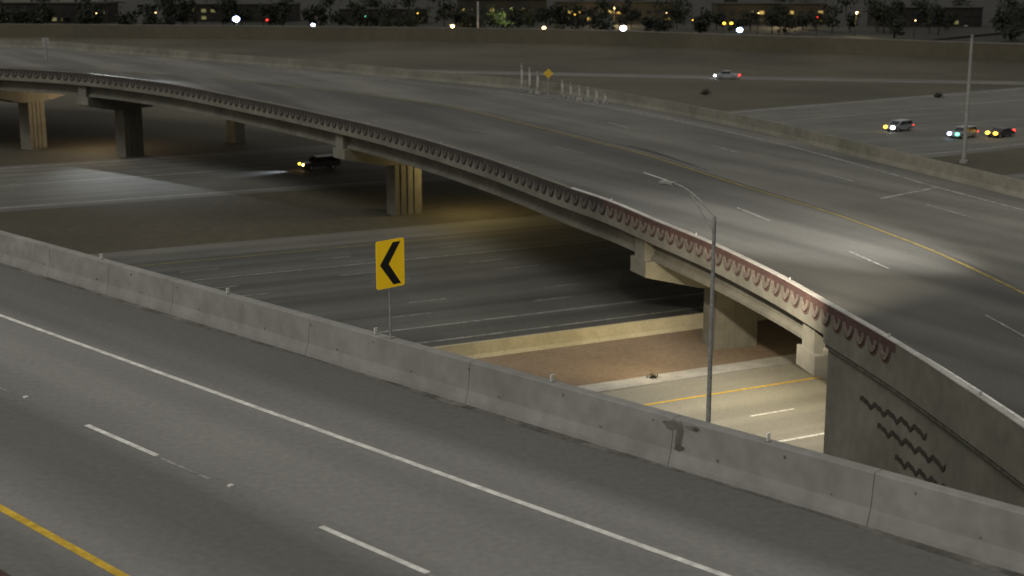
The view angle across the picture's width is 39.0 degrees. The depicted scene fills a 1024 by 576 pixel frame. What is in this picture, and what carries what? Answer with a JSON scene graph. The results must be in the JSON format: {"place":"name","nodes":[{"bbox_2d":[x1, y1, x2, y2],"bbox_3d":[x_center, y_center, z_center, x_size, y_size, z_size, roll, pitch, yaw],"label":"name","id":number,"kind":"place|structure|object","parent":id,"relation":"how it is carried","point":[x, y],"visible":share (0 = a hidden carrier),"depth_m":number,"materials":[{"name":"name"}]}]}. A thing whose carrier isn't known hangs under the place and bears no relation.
{"place":"outdoors","nodes":[
{"label":"outdoors","id":0,"kind":"place"},
{"bbox_2d":[0,263,1023,575],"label":"elevated ramp road","id":1,"kind":"structure","parent":0,"point":[72,479],"depth_m":28.69,"materials":[{"name":"grey asphalt"}]},
{"bbox_2d":[0,569,10,575],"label":"maroon ramp parapet","id":2,"kind":"structure","parent":1,"relation":"on","point":[2,573],"depth_m":21.98,"materials":[{"name":"paint"}]},
{"bbox_2d":[0,314,730,575],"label":"ramp lane markings","id":3,"kind":"object","parent":1,"relation":"on","point":[65,544],"visible":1,"depth_m":27.40,"materials":[{"name":"white paint"}]},
{"bbox_2d":[0,230,1023,573],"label":"concrete ramp barrier","id":4,"kind":"object","parent":1,"relation":"on","point":[974,526],"visible":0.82,"depth_m":31.05,"materials":[{"name":"grey concrete"}]},
{"bbox_2d":[373,327,377,334],"bbox_3d":[-3.420,1.083,36.274,0.090,0.178,0.100,12,17,44],"label":"barrier delineator","id":5,"kind":"object","parent":4,"relation":"on","point":[376,331],"visible":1,"depth_m":36.26,"materials":[{"name":"plastic"}]},
{"bbox_2d":[376,238,404,338],"bbox_3d":[-3.020,0.030,35.672,0.180,2.500,0.900,12,17,44],"label":"chevron sign","id":6,"kind":"object","parent":4,"relation":"on","point":[390,270],"visible":1,"depth_m":35.52,"materials":[{"name":"metal"}]},
{"bbox_2d":[549,374,554,382],"bbox_3d":[0.890,2.006,32.115,0.090,0.178,0.100,12,17,44],"label":"barrier delineator","id":7,"kind":"object","parent":4,"relation":"on","point":[551,378],"visible":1,"depth_m":32.09,"materials":[{"name":"plastic"}]},
{"bbox_2d":[765,432,770,442],"bbox_3d":[4.980,2.902,28.073,0.090,0.178,0.100,12,17,44],"label":"barrier delineator","id":8,"kind":"object","parent":4,"relation":"on","point":[768,435],"visible":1,"depth_m":28.05,"materials":[{"name":"plastic"}]},
{"bbox_2d":[0,0,1023,253],"bbox_3d":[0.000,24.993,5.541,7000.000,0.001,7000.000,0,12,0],"label":"ground","id":9,"kind":"structure","parent":0,"point":[74,132],"depth_m":219.18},
{"bbox_2d":[0,2,118,22],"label":"commercial building","id":10,"kind":"structure","parent":9,"relation":"on","point":[66,12],"depth_m":678.12,"materials":[{"name":"brown paint"}]},
{"bbox_2d":[170,3,300,21],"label":"commercial building","id":11,"kind":"structure","parent":9,"relation":"on","point":[206,13],"depth_m":698.06,"materials":[{"name":"brown paint"}]},
{"bbox_2d":[338,8,428,23],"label":"commercial building","id":12,"kind":"structure","parent":9,"relation":"on","point":[399,14],"depth_m":668.56,"materials":[{"name":"brown paint"}]},
{"bbox_2d":[474,2,481,27],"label":"utility pole","id":13,"kind":"object","parent":9,"relation":"on","point":[477,4],"visible":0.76,"depth_m":550.20,"materials":[{"name":"concrete"}]},
{"bbox_2d":[457,0,546,20],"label":"commercial building","id":14,"kind":"structure","parent":9,"relation":"on","point":[506,6],"depth_m":711.76,"materials":[{"name":"paint"}]},
{"bbox_2d":[0,40,1023,507],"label":"curved overpass bridge","id":15,"kind":"structure","parent":9,"relation":"on","point":[898,402],"depth_m":106.76,"materials":[{"name":"concrete"}]},
{"bbox_2d":[42,37,48,59],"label":"sign post","id":16,"kind":"object","parent":15,"relation":"on","point":[45,41],"visible":1,"depth_m":223.04,"materials":[{"name":"metal"}]},
{"bbox_2d":[2,52,1023,420],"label":"bridge lane markings","id":17,"kind":"object","parent":15,"relation":"on","point":[732,182],"visible":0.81,"depth_m":118.63,"materials":[{"name":"white paint"}]},
{"bbox_2d":[543,69,552,94],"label":"yellow warning sign","id":18,"kind":"object","parent":15,"relation":"on","point":[547,73],"visible":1,"depth_m":174.95,"materials":[{"name":"metal"}]},
{"bbox_2d":[519,64,608,103],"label":"delineator posts","id":19,"kind":"object","parent":15,"relation":"on","point":[578,98],"visible":1,"depth_m":172.02,"materials":[{"name":"plastic"}]},
{"bbox_2d":[0,0,1023,41],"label":"distant tree line","id":20,"kind":"object","parent":9,"relation":"on","point":[879,13],"visible":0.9,"depth_m":584.22,"materials":[{"name":"green plant"}]},
{"bbox_2d":[433,313,767,358],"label":"freeway concrete barrier","id":21,"kind":"object","parent":9,"relation":"on","point":[535,342],"visible":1,"depth_m":100.43,"materials":[{"name":"beige concrete"}]},
{"bbox_2d":[554,1,673,22],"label":"commercial building","id":22,"kind":"structure","parent":9,"relation":"on","point":[644,8],"depth_m":677.80,"materials":[{"name":"paint"}]},
{"bbox_2d":[477,319,801,385],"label":"gravel verge","id":23,"kind":"structure","parent":9,"relation":"on","point":[601,362],"depth_m":97.40,"materials":[{"name":"brown gravel"}]},
{"bbox_2d":[659,180,715,422],"bbox_3d":[7.638,3.647,63.595,0.498,16.550,3.352,-10,16,-39],"label":"street lamp","id":24,"kind":"object","parent":9,"relation":"on","point":[710,351],"visible":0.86,"depth_m":61.92,"materials":[{"name":"metal"}]},
{"bbox_2d":[711,2,825,23],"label":"commercial building","id":25,"kind":"structure","parent":9,"relation":"on","point":[732,11],"depth_m":668.07,"materials":[{"name":"paint"}]},
{"bbox_2d":[646,88,943,378],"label":"desert shrubs","id":26,"kind":"object","parent":9,"relation":"on","point":[937,95],"visible":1,"depth_m":291.43,"materials":[{"name":"green plant"}]},
{"bbox_2d":[867,6,983,26],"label":"commercial building","id":27,"kind":"structure","parent":9,"relation":"on","point":[970,16],"depth_m":639.26,"materials":[{"name":"brown paint"}]},
{"bbox_2d":[959,25,973,163],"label":"street lamp","id":28,"kind":"object","parent":9,"relation":"on","point":[964,149],"visible":1,"depth_m":192.12,"materials":[{"name":"metal"}]},
{"bbox_2d":[1005,7,1023,27],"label":"commercial building","id":29,"kind":"structure","parent":9,"relation":"on","point":[1011,8],"depth_m":624.50,"materials":[{"name":"brown paint"}]},
{"bbox_2d":[0,69,1023,211],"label":"freeway road","id":30,"kind":"structure","parent":0,"point":[927,134],"depth_m":198.44,"materials":[{"name":"grey asphalt"}]},
{"bbox_2d":[298,154,340,170],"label":"suv car","id":31,"kind":"object","parent":30,"relation":"on","point":[325,160],"visible":1,"depth_m":187.26,"materials":[{"name":"paint"}]},
{"bbox_2d":[0,73,1023,441],"bbox_3d":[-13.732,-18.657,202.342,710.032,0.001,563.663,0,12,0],"label":"freeway lane markings","id":32,"kind":"object","parent":30,"relation":"on","point":[508,249],"visible":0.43,"depth_m":126.69,"materials":[{"name":"white paint"}]},
{"bbox_2d":[714,70,739,78],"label":"pickup truck","id":33,"kind":"object","parent":30,"relation":"on","point":[726,73],"visible":1,"depth_m":339.84,"materials":[{"name":"silver paint"}]},
{"bbox_2d":[884,119,913,131],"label":"suv car","id":34,"kind":"object","parent":30,"relation":"on","point":[897,125],"visible":1,"depth_m":231.18,"materials":[{"name":"silver paint"}]},
{"bbox_2d":[947,125,977,138],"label":"suv car","id":35,"kind":"object","parent":30,"relation":"on","point":[957,131],"visible":0.93,"depth_m":221.98,"materials":[{"name":"silver paint"}]},
{"bbox_2d":[985,127,1014,137],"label":"sedan car","id":36,"kind":"object","parent":30,"relation":"on","point":[999,132],"visible":1,"depth_m":222.80,"materials":[{"name":"paint"}]},
{"bbox_2d":[0,37,1023,74],"bbox_3d":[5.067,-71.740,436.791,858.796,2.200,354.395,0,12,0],"label":"dirt embankment","id":37,"kind":"structure","parent":0,"point":[927,64],"depth_m":442.96,"materials":[{"name":"brown soil"}]},
{"bbox_2d":[0,24,1023,61],"bbox_3d":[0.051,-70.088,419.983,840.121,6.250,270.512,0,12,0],"label":"noise wall","id":38,"kind":"structure","parent":37,"relation":"on","point":[919,48],"depth_m":466.39,"materials":[{"name":"concrete"}]},
{"bbox_2d":[5,0,1023,42],"bbox_3d":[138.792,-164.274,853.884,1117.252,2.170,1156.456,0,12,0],"label":"parking lot ground","id":39,"kind":"structure","parent":0,"point":[986,32],"depth_m":663.95,"materials":[{"name":"grey asphalt"}]},
{"bbox_2d":[90,173,1023,346],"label":"freeway road","id":40,"kind":"structure","parent":0,"point":[473,289],"depth_m":121.84,"materials":[{"name":"grey asphalt"}]},
{"bbox_2d":[577,354,826,452],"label":"side road","id":41,"kind":"structure","parent":0,"point":[804,399],"depth_m":88.53,"materials":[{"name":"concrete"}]}
]}

